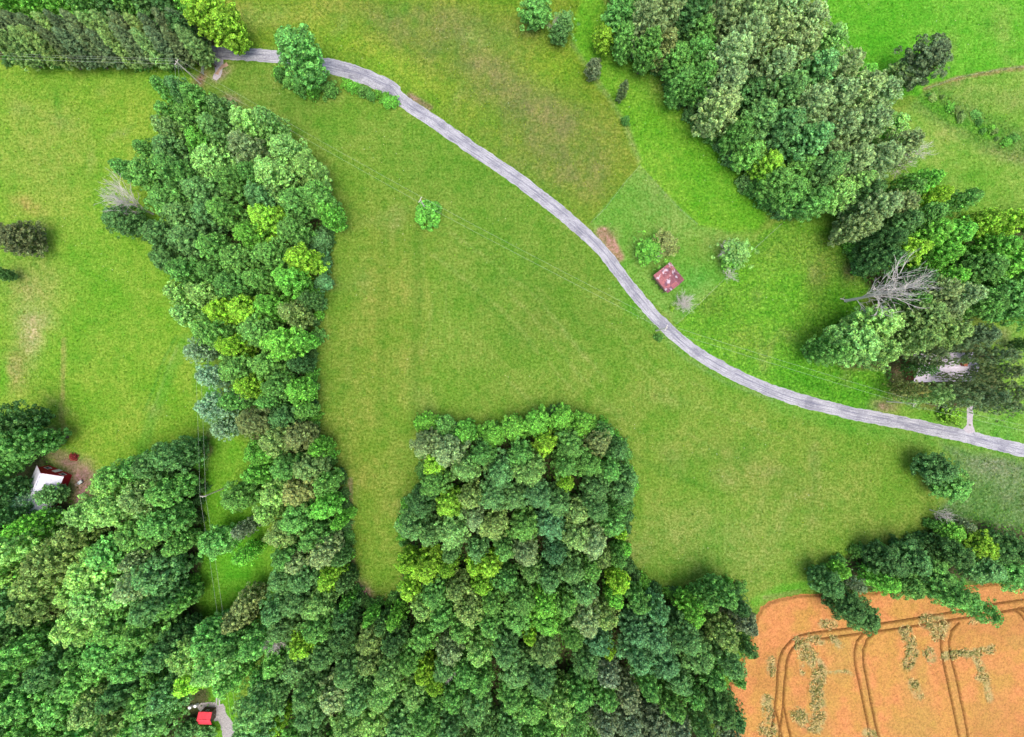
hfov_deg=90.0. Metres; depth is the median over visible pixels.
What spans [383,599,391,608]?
shrub
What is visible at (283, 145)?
broadleaf tree
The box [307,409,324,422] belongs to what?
shrub
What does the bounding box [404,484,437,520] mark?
broadleaf tree
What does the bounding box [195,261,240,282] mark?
broadleaf tree
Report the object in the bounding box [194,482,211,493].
shrub
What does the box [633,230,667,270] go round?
broadleaf tree
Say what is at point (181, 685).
broadleaf tree
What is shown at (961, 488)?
broadleaf tree
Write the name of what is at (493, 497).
broadleaf tree
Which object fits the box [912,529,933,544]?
shrub
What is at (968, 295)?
poplar tree
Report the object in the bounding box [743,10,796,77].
poplar tree
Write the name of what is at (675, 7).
poplar tree
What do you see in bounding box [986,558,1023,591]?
broadleaf tree
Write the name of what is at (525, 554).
broadleaf tree
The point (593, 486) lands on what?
broadleaf tree
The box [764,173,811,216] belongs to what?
broadleaf tree
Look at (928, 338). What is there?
poplar tree
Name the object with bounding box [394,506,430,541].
broadleaf tree
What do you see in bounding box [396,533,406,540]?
shrub
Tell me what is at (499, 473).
broadleaf tree
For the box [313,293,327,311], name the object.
shrub
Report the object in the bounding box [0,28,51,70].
pine tree
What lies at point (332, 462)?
shrub
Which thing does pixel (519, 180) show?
road
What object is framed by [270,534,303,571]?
broadleaf tree
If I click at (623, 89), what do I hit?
cedar tree
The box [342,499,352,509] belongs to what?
shrub
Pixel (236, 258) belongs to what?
broadleaf tree
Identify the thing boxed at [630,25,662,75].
poplar tree
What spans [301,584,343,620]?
broadleaf tree
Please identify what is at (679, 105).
shrub
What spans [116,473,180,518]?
broadleaf tree
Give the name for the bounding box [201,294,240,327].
broadleaf tree
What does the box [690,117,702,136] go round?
shrub
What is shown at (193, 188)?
broadleaf tree
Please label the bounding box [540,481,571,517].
broadleaf tree
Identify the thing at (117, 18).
pine tree
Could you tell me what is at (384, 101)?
shrub
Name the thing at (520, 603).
broadleaf tree
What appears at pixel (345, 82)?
shrub
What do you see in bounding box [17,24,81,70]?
pine tree
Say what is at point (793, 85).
poplar tree
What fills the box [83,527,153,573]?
broadleaf tree
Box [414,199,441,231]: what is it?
shrub
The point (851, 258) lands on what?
shrub
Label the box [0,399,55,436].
broadleaf tree
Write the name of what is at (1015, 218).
broadleaf tree
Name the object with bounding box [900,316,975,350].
poplar tree
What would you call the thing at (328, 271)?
shrub
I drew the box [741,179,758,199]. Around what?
shrub
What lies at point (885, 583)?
broadleaf tree
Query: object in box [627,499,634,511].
shrub
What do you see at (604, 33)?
broadleaf tree
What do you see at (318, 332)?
shrub
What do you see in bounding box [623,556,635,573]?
shrub
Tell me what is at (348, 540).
shrub
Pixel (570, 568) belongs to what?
broadleaf tree
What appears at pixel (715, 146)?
shrub
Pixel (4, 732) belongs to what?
poplar tree
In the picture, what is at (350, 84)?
shrub
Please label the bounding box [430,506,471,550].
broadleaf tree
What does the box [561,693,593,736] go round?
broadleaf tree
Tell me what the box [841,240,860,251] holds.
shrub
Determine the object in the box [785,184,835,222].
broadleaf tree
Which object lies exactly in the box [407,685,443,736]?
broadleaf tree
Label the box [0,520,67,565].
tree
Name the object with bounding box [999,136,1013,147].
shrub
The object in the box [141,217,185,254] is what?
broadleaf tree
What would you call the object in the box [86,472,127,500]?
poplar tree
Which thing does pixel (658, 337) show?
shrub
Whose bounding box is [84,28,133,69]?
pine tree
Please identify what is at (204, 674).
broadleaf tree
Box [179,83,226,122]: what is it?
broadleaf tree
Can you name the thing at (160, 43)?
pine tree
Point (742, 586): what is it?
shrub
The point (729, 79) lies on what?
poplar tree
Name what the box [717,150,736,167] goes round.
shrub
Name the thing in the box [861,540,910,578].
broadleaf tree
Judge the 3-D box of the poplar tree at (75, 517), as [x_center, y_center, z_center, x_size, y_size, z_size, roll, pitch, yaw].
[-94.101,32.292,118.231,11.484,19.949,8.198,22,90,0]
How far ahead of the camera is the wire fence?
127.39 m
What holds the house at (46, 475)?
on the ground at (818, 462)
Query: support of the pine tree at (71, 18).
on the ground at (818, 462)
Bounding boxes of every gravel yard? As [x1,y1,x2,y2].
[197,702,220,720]
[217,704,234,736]
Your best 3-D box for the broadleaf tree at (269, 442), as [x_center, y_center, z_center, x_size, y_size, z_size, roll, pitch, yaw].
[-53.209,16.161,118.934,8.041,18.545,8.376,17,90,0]
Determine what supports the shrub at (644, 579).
on the ground at (818, 462)
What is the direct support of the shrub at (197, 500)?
on the ground at (818, 462)
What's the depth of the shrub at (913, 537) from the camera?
126.06 m
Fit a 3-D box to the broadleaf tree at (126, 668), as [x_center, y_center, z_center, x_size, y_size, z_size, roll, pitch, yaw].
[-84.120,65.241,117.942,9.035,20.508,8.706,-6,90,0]
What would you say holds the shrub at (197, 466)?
on the ground at (818, 462)
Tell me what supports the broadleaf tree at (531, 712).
on the ground at (818, 462)
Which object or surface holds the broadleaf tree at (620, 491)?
on the ground at (818, 462)
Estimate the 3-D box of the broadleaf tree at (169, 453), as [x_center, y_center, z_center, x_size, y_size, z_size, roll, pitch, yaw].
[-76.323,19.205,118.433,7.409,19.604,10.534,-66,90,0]
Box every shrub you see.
[1,56,13,68]
[69,453,78,460]
[130,63,145,72]
[188,573,201,583]
[190,554,202,564]
[192,459,206,471]
[192,493,205,505]
[193,510,206,524]
[194,436,207,445]
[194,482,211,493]
[271,65,284,76]
[274,66,290,83]
[282,74,296,89]
[293,81,306,98]
[302,367,320,380]
[306,84,322,102]
[307,349,318,360]
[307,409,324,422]
[310,317,321,326]
[311,287,324,295]
[311,326,328,342]
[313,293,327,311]
[313,309,324,320]
[317,266,331,274]
[318,225,335,237]
[319,80,341,101]
[319,244,332,255]
[326,236,336,245]
[327,450,340,458]
[328,458,337,466]
[338,520,354,531]
[339,470,348,484]
[339,485,350,499]
[340,77,354,91]
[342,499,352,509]
[343,504,357,518]
[343,528,354,538]
[343,533,356,544]
[347,82,353,94]
[353,81,362,94]
[353,583,365,595]
[357,84,371,97]
[359,591,370,606]
[364,597,373,608]
[366,88,377,102]
[373,596,384,607]
[375,89,381,100]
[379,93,396,108]
[380,91,391,105]
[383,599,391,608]
[386,95,400,109]
[387,590,400,602]
[394,514,401,528]
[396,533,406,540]
[399,539,409,546]
[400,497,411,508]
[413,413,424,430]
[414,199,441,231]
[414,460,425,471]
[416,470,425,478]
[546,403,559,416]
[597,415,608,424]
[612,429,621,440]
[614,538,626,548]
[616,448,632,462]
[619,436,628,446]
[620,115,630,125]
[620,541,631,556]
[622,511,636,522]
[623,522,631,536]
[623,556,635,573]
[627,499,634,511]
[629,567,640,581]
[636,570,651,590]
[647,580,662,594]
[653,333,663,342]
[662,586,672,598]
[667,585,680,598]
[676,100,686,110]
[681,106,697,122]
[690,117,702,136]
[702,130,718,144]
[711,138,722,152]
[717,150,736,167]
[723,574,733,586]
[733,580,748,594]
[734,172,753,194]
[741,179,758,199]
[752,194,774,209]
[762,200,782,214]
[770,206,791,220]
[820,563,830,571]
[829,553,847,569]
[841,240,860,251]
[842,246,858,256]
[845,541,866,558]
[848,252,861,262]
[888,534,903,550]
[904,531,921,546]
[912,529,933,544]
[922,517,942,528]
[928,91,936,102]
[936,403,962,425]
[945,100,954,113]
[951,105,960,114]
[956,113,966,123]
[970,108,981,119]
[975,118,983,126]
[978,128,986,134]
[987,124,995,133]
[990,127,998,135]
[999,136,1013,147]
[1007,132,1020,142]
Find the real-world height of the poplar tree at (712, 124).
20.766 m
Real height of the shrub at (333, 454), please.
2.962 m
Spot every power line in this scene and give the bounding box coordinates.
[1,54,163,63]
[175,60,205,495]
[182,65,420,198]
[201,502,235,725]
[422,197,648,321]
[666,326,911,405]
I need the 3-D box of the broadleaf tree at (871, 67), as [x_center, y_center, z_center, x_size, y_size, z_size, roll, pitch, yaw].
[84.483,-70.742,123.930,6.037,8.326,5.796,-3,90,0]
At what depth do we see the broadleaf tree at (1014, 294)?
114.10 m
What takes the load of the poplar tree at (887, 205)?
on the ground at (818, 462)
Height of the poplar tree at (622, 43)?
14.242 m
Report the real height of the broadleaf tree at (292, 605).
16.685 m
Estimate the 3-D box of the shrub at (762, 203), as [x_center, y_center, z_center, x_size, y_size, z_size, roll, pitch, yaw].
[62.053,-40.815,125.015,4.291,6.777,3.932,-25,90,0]
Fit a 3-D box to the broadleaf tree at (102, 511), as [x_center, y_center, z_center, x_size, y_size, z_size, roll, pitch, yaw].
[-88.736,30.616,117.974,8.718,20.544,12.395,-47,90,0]
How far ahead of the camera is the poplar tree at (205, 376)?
115.54 m
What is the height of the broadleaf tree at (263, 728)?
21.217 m
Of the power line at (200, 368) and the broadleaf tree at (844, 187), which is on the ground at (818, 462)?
the broadleaf tree at (844, 187)
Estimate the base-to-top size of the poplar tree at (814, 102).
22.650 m
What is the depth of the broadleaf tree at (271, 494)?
114.69 m
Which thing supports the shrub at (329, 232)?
on the ground at (818, 462)
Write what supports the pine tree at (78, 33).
on the ground at (818, 462)
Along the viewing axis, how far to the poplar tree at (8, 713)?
112.28 m
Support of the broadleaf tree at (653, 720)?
on the ground at (818, 462)
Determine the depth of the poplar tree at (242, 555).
119.27 m
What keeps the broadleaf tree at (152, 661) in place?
on the ground at (818, 462)
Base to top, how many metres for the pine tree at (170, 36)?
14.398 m
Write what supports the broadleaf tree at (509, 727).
on the ground at (818, 462)
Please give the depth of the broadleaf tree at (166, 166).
113.65 m
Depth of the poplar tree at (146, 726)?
113.86 m
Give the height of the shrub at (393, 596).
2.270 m
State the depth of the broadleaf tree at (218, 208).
114.84 m
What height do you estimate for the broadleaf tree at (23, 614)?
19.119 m
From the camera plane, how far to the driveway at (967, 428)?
127.97 m
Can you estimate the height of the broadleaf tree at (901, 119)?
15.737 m
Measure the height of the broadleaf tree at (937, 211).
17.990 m
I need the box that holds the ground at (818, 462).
[0,0,1023,736]
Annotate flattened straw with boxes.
[757,613,995,736]
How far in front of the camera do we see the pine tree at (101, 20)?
115.04 m
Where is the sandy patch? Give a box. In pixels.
[215,62,228,74]
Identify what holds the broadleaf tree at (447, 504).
on the ground at (818, 462)
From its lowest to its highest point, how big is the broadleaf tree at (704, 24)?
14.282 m
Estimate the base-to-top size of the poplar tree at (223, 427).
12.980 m
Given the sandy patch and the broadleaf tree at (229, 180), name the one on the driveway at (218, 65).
the sandy patch
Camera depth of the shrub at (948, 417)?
125.57 m
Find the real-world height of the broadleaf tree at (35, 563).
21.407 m
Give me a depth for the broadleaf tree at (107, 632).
112.25 m
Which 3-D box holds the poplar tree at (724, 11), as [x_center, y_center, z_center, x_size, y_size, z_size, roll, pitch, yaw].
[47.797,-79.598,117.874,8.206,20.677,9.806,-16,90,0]
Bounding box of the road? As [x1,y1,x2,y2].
[211,46,1023,456]
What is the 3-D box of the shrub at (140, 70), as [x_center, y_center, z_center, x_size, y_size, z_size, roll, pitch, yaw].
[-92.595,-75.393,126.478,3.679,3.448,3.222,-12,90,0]
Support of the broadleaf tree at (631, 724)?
on the ground at (818, 462)
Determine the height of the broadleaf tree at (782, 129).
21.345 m
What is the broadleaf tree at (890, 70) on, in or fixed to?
on the ground at (818, 462)
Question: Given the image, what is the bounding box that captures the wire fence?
[925,66,1022,89]
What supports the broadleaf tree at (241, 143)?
on the ground at (818, 462)
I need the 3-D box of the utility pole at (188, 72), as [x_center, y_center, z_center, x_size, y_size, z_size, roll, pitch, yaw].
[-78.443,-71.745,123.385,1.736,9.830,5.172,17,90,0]
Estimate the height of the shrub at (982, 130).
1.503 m
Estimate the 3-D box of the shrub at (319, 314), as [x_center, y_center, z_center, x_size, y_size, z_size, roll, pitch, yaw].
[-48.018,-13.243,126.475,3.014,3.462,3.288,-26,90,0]
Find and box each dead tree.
[94,168,153,216]
[261,640,284,654]
[718,240,736,256]
[844,250,940,316]
[890,141,934,177]
[930,508,955,522]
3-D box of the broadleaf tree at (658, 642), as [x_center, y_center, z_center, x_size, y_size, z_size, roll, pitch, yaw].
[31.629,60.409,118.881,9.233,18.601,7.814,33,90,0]
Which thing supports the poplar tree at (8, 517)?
on the ground at (818, 462)
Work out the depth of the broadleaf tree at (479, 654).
115.69 m
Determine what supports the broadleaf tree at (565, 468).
on the ground at (818, 462)
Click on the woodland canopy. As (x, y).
(712, 592)
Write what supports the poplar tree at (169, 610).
on the ground at (818, 462)
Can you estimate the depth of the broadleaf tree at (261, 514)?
115.64 m
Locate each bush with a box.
[672,291,694,313]
[723,267,737,281]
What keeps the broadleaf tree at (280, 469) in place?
on the ground at (818, 462)
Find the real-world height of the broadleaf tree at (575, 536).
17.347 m
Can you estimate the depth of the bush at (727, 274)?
125.47 m
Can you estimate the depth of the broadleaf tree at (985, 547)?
118.66 m
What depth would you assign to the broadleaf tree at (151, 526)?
115.27 m
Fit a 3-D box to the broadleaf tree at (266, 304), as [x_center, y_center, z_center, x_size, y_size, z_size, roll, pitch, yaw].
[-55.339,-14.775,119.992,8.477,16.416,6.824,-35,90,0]
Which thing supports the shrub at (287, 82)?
on the ground at (818, 462)
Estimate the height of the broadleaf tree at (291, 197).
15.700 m
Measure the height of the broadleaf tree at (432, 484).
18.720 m
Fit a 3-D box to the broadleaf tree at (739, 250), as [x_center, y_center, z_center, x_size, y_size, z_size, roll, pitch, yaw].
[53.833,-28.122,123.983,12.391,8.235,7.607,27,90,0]
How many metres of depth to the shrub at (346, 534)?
126.66 m
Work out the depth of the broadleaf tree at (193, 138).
115.18 m
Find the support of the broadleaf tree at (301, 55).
on the ground at (818, 462)
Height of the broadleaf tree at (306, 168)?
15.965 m
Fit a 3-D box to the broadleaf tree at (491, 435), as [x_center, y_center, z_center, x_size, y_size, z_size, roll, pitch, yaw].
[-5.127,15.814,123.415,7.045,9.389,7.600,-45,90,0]
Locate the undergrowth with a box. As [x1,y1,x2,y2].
[2,3,1023,736]
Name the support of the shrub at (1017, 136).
on the ground at (818, 462)
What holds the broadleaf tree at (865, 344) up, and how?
on the ground at (818, 462)
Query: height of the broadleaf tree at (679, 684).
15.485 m
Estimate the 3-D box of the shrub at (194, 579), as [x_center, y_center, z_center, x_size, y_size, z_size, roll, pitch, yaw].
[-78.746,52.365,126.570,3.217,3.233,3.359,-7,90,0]
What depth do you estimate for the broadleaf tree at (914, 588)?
117.11 m
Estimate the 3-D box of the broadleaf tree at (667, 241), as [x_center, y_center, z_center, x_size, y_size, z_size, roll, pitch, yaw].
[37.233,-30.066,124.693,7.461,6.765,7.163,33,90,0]
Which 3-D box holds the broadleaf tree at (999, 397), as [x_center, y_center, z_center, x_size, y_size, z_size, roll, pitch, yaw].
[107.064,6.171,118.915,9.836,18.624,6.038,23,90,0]
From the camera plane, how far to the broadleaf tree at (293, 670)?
115.45 m
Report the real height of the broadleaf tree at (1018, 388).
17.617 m
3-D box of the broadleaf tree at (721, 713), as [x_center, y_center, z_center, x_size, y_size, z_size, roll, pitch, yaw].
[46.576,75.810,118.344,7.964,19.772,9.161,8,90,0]
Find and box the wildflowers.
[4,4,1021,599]
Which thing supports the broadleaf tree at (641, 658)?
on the ground at (818, 462)
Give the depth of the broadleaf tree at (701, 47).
115.00 m
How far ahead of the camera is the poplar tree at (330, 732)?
123.14 m
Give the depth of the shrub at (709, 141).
126.25 m
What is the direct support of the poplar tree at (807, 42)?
on the ground at (818, 462)
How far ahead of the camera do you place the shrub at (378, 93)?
126.26 m
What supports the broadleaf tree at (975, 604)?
on the ground at (818, 462)
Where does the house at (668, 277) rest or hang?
on the ground at (818, 462)
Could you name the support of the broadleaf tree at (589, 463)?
on the ground at (818, 462)
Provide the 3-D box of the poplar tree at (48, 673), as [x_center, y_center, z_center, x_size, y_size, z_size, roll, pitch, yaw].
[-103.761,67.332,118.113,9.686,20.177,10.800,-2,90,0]
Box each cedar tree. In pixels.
[583,57,601,81]
[615,79,628,102]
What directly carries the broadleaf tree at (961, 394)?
on the ground at (818, 462)
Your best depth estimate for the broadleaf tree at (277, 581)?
113.41 m
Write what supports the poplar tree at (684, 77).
on the ground at (818, 462)
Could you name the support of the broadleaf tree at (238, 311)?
on the ground at (818, 462)
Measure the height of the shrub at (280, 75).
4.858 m
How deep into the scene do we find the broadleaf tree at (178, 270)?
113.52 m
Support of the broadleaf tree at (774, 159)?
on the ground at (818, 462)
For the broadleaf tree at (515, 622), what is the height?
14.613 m
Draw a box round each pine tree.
[0,9,22,26]
[0,16,10,33]
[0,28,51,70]
[0,40,41,70]
[6,24,53,68]
[15,12,39,30]
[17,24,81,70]
[30,10,54,32]
[35,25,92,68]
[42,8,70,34]
[51,26,108,69]
[58,8,85,29]
[65,23,117,67]
[74,10,98,30]
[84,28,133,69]
[88,8,113,34]
[96,28,143,69]
[106,9,130,30]
[108,22,157,68]
[122,12,144,33]
[130,27,178,69]
[137,11,162,34]
[143,26,187,69]
[151,7,174,30]
[160,26,199,68]
[164,7,210,44]
[173,23,219,68]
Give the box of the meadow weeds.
[0,0,1023,736]
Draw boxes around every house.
[23,465,71,513]
[651,262,683,292]
[906,352,978,381]
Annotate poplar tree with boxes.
[0,425,72,462]
[0,500,36,530]
[0,506,65,539]
[0,665,74,728]
[0,677,23,700]
[0,711,31,736]
[3,707,69,736]
[20,630,89,697]
[35,706,78,736]
[53,655,116,705]
[58,635,95,668]
[60,492,120,531]
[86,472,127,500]
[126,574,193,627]
[130,688,194,736]
[156,582,204,619]
[183,338,218,364]
[193,387,241,421]
[194,364,232,390]
[202,614,257,662]
[208,415,239,441]
[231,539,267,566]
[265,698,293,736]
[280,718,307,736]
[322,726,333,736]
[600,0,636,38]
[610,20,637,65]
[627,0,668,57]
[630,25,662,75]
[656,0,687,32]
[663,63,694,109]
[680,58,721,108]
[690,87,743,139]
[695,62,746,120]
[698,29,753,98]
[701,0,744,50]
[718,115,755,155]
[721,0,777,48]
[722,10,776,73]
[742,44,801,103]
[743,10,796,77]
[757,69,812,116]
[764,25,822,77]
[767,0,808,28]
[779,83,833,140]
[785,0,832,61]
[800,332,853,366]
[801,105,863,159]
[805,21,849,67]
[810,45,869,89]
[812,73,861,118]
[820,142,876,185]
[827,210,883,247]
[829,68,887,120]
[832,103,894,150]
[832,188,905,229]
[848,75,904,111]
[851,140,907,184]
[869,126,924,169]
[882,292,950,338]
[883,188,920,221]
[887,325,943,359]
[896,272,964,302]
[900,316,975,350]
[906,295,967,325]
[944,281,988,307]
[946,319,1002,351]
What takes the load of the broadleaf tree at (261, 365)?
on the ground at (818, 462)
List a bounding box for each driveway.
[213,56,222,79]
[963,406,974,432]
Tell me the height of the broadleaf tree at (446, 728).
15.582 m
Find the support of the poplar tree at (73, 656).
on the ground at (818, 462)
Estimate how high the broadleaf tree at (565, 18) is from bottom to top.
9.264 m
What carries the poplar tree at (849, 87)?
on the ground at (818, 462)
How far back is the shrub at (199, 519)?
126.16 m
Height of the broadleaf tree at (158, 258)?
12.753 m
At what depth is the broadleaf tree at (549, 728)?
115.47 m
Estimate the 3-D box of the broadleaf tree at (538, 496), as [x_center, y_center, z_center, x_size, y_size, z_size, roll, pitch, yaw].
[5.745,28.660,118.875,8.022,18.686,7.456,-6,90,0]
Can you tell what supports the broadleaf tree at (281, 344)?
on the ground at (818, 462)
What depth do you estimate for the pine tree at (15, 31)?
117.72 m
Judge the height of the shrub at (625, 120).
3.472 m
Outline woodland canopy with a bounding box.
[0,0,1023,736]
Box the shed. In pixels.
[196,707,215,724]
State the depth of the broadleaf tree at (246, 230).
114.54 m
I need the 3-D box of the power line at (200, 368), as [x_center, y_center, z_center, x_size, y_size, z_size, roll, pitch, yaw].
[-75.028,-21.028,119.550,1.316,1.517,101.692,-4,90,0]
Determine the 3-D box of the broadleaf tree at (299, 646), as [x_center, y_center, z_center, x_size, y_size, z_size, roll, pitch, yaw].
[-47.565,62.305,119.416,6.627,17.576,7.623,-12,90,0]
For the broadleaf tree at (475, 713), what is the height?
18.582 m
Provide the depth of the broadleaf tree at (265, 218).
114.64 m
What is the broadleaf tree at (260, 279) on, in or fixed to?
on the ground at (818, 462)
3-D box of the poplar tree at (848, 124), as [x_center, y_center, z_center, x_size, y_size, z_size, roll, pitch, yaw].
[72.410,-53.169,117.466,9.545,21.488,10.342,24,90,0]
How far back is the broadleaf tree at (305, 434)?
116.89 m
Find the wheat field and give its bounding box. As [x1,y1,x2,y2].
[728,582,1023,736]
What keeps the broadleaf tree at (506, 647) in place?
on the ground at (818, 462)
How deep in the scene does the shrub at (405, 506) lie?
125.44 m
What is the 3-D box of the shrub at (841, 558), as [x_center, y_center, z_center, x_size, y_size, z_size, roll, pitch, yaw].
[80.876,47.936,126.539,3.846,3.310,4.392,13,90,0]
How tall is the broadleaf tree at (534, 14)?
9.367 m
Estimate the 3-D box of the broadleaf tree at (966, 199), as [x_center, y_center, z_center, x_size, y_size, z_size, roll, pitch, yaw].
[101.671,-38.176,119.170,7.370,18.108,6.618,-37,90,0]
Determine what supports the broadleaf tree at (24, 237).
on the ground at (818, 462)
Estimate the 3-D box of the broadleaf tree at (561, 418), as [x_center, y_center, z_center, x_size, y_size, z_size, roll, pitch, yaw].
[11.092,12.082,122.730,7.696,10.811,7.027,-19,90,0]
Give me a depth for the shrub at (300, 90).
125.99 m
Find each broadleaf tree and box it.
[0,220,48,257]
[0,267,17,281]
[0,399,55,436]
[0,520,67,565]
[0,578,43,624]
[0,617,61,669]
[0,635,58,692]
[5,583,66,625]
[7,558,79,600]
[19,531,100,577]
[33,681,105,731]
[48,591,108,648]
[52,569,97,608]
[62,545,122,594]
[67,569,136,628]
[67,674,122,730]
[79,615,146,673]
[83,488,152,528]
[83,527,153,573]
[84,694,145,736]
[92,596,160,647]
[93,455,155,497]
[94,660,162,714]
[100,203,146,238]
[103,574,145,609]
[107,631,160,684]
[111,556,176,603]
[114,509,174,554]
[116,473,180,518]
[116,699,181,736]
[117,602,182,652]
[122,665,173,722]
[125,153,168,192]
[130,442,184,481]
[130,549,193,596]
[136,499,197,540]
[140,618,200,673]
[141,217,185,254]
[143,182,192,217]
[144,470,203,508]
[144,671,198,714]
[146,435,209,473]
[147,246,189,278]
[150,0,182,27]
[150,152,208,197]
[151,131,197,171]
[158,200,208,231]
[164,256,208,288]
[164,616,220,676]
[167,219,218,261]
[172,102,215,139]
[172,667,204,698]
[173,0,201,27]
[177,175,230,204]
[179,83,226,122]
[180,0,239,48]
[184,125,227,160]
[184,281,231,309]
[188,608,235,656]
[189,141,236,185]
[190,196,231,233]
[190,315,241,350]
[190,633,255,687]
[193,231,249,268]
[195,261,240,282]
[196,112,237,152]
[197,522,241,561]
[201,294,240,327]
[204,196,252,231]
[208,5,252,55]
[211,655,261,700]
[212,269,259,301]
[213,164,260,207]
[214,333,260,357]
[217,352,263,383]
[219,240,267,285]
[220,480,262,513]
[224,293,268,324]
[226,128,270,176]
[228,104,272,149]
[231,671,295,734]
[232,221,274,250]
[232,700,285,736]
[233,372,268,399]
[235,404,279,439]
[236,311,283,349]
[236,618,284,662]
[241,266,281,295]
[243,180,284,214]
[243,435,287,467]
[246,350,292,380]
[247,202,287,242]
[249,237,287,269]
[251,154,300,203]
[251,504,287,526]
[252,291,294,323]
[254,671,295,716]
[257,424,296,458]
[258,477,291,507]
[258,586,287,626]
[259,326,312,361]
[260,368,304,400]
[261,516,305,547]
[262,638,290,679]
[265,403,303,429]
[266,608,304,642]
[267,133,311,173]
[267,563,304,592]
[269,449,313,480]
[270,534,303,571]
[271,264,314,299]
[274,23,329,90]
[275,212,318,249]
[276,644,324,683]
[277,498,317,535]
[278,186,318,222]
[279,583,321,617]
[282,242,329,279]
[282,472,320,509]
[284,420,320,452]
[286,556,329,594]
[289,449,331,481]
[289,619,320,661]
[290,150,331,186]
[291,686,325,731]
[292,664,334,712]
[297,179,342,219]
[297,517,336,552]
[298,600,338,643]
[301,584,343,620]
[306,490,347,519]
[309,530,344,569]
[309,626,342,671]
[318,661,356,716]
[328,611,363,653]
[329,702,368,736]
[333,641,364,689]
[343,665,377,716]
[355,614,386,655]
[358,694,393,736]
[367,670,406,712]
[373,645,408,690]
[384,692,415,736]
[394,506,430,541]
[398,634,425,675]
[399,665,427,712]
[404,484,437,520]
[407,617,441,652]
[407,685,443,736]
[409,426,442,459]
[410,544,443,584]
[419,467,456,496]
[420,572,450,611]
[428,597,456,632]
[429,434,470,468]
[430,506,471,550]
[433,625,466,666]
[433,640,460,682]
[435,483,462,516]
[436,702,469,736]
[450,446,487,482]
[453,581,484,628]
[459,674,492,728]
[462,501,486,533]
[464,626,494,667]
[468,438,497,465]
[469,658,496,699]
[476,479,509,510]
[478,420,505,447]
[478,503,509,540]
[483,447,518,489]
[489,620,523,667]
[495,641,537,688]
[496,670,527,714]
[496,700,524,736]
[501,596,530,636]
[503,575,536,615]
[504,479,529,510]
[505,504,538,543]
[510,451,545,487]
[510,534,538,566]
[511,677,547,725]
[517,0,552,31]
[521,478,555,508]
[522,404,552,437]
[526,652,556,699]
[528,605,563,638]
[528,630,561,667]
[528,703,561,736]
[532,506,566,543]
[535,553,560,594]
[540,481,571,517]
[542,668,575,726]
[546,9,579,41]
[548,22,567,46]
[548,402,573,432]
[550,449,580,480]
[552,546,586,583]
[554,428,588,461]
[557,517,591,549]
[557,613,584,651]
[561,668,595,712]
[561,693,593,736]
[567,597,601,639]
[570,634,600,679]
[574,448,605,476]
[577,487,608,523]
[578,474,610,503]
[578,519,606,560]
[580,624,614,656]
[591,23,614,56]
[604,476,634,505]
[613,699,644,736]
[615,631,655,675]
[616,604,652,648]
[627,660,661,703]
[631,608,672,655]
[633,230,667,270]
[639,696,670,736]
[646,228,680,256]
[648,636,679,680]
[655,40,693,83]
[660,605,701,655]
[660,655,693,696]
[673,0,712,42]
[678,34,716,72]
[678,628,716,674]
[683,13,717,47]
[694,674,736,730]
[703,609,738,653]
[706,634,747,679]
[709,237,759,269]
[720,252,744,272]
[727,97,777,147]
[728,138,767,173]
[733,69,768,116]
[744,148,786,184]
[751,163,794,200]
[760,105,807,154]
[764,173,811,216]
[775,121,836,166]
[782,151,821,189]
[785,47,839,97]
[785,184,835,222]
[794,150,851,194]
[807,565,844,599]
[810,174,855,215]
[817,321,881,367]
[821,581,867,624]
[831,168,877,203]
[836,178,887,215]
[836,304,905,338]
[841,596,880,636]
[845,335,902,372]
[850,227,908,259]
[850,244,908,277]
[856,562,901,595]
[858,62,877,76]
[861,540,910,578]
[868,111,911,150]
[871,205,924,237]
[880,237,934,267]
[882,566,926,600]
[884,58,916,84]
[888,168,947,196]
[889,539,933,581]
[891,32,953,91]
[897,380,955,409]
[901,199,948,235]
[902,242,966,274]
[907,217,954,254]
[909,452,963,486]
[912,555,957,597]
[915,184,954,208]
[918,575,971,608]
[920,532,975,569]
[922,382,982,413]
[928,213,978,252]
[928,470,974,505]
[933,567,984,614]
[938,249,1009,285]
[942,187,984,217]
[947,207,1007,243]
[947,582,1004,627]
[951,382,1014,410]
[956,232,1022,266]
[956,290,1010,320]
[956,523,1000,562]
[956,545,1007,584]
[960,342,1023,369]
[970,240,1023,285]
[972,208,1023,240]
[973,277,1023,321]
[974,374,1023,408]
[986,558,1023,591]
[988,529,1023,563]
[1004,337,1023,352]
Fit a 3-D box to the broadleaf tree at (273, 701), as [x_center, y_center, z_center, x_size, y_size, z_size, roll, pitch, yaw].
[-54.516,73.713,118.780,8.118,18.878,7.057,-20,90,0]
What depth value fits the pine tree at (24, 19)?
115.65 m
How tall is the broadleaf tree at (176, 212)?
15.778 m
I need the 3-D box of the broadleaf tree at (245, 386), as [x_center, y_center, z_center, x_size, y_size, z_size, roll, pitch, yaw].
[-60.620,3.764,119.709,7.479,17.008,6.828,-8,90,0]
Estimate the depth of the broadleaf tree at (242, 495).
117.90 m
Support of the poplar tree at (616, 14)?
on the ground at (818, 462)
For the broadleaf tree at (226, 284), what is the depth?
114.11 m
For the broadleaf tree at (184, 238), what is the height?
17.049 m
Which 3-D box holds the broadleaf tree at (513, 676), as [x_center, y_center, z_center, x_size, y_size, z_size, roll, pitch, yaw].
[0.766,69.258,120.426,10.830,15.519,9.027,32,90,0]
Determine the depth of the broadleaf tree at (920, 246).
113.55 m
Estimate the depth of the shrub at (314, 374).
126.30 m
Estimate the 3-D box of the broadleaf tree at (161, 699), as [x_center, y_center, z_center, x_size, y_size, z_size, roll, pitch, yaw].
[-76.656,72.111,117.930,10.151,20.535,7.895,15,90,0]
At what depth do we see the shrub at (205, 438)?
126.81 m
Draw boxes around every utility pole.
[175,59,200,83]
[886,401,915,406]

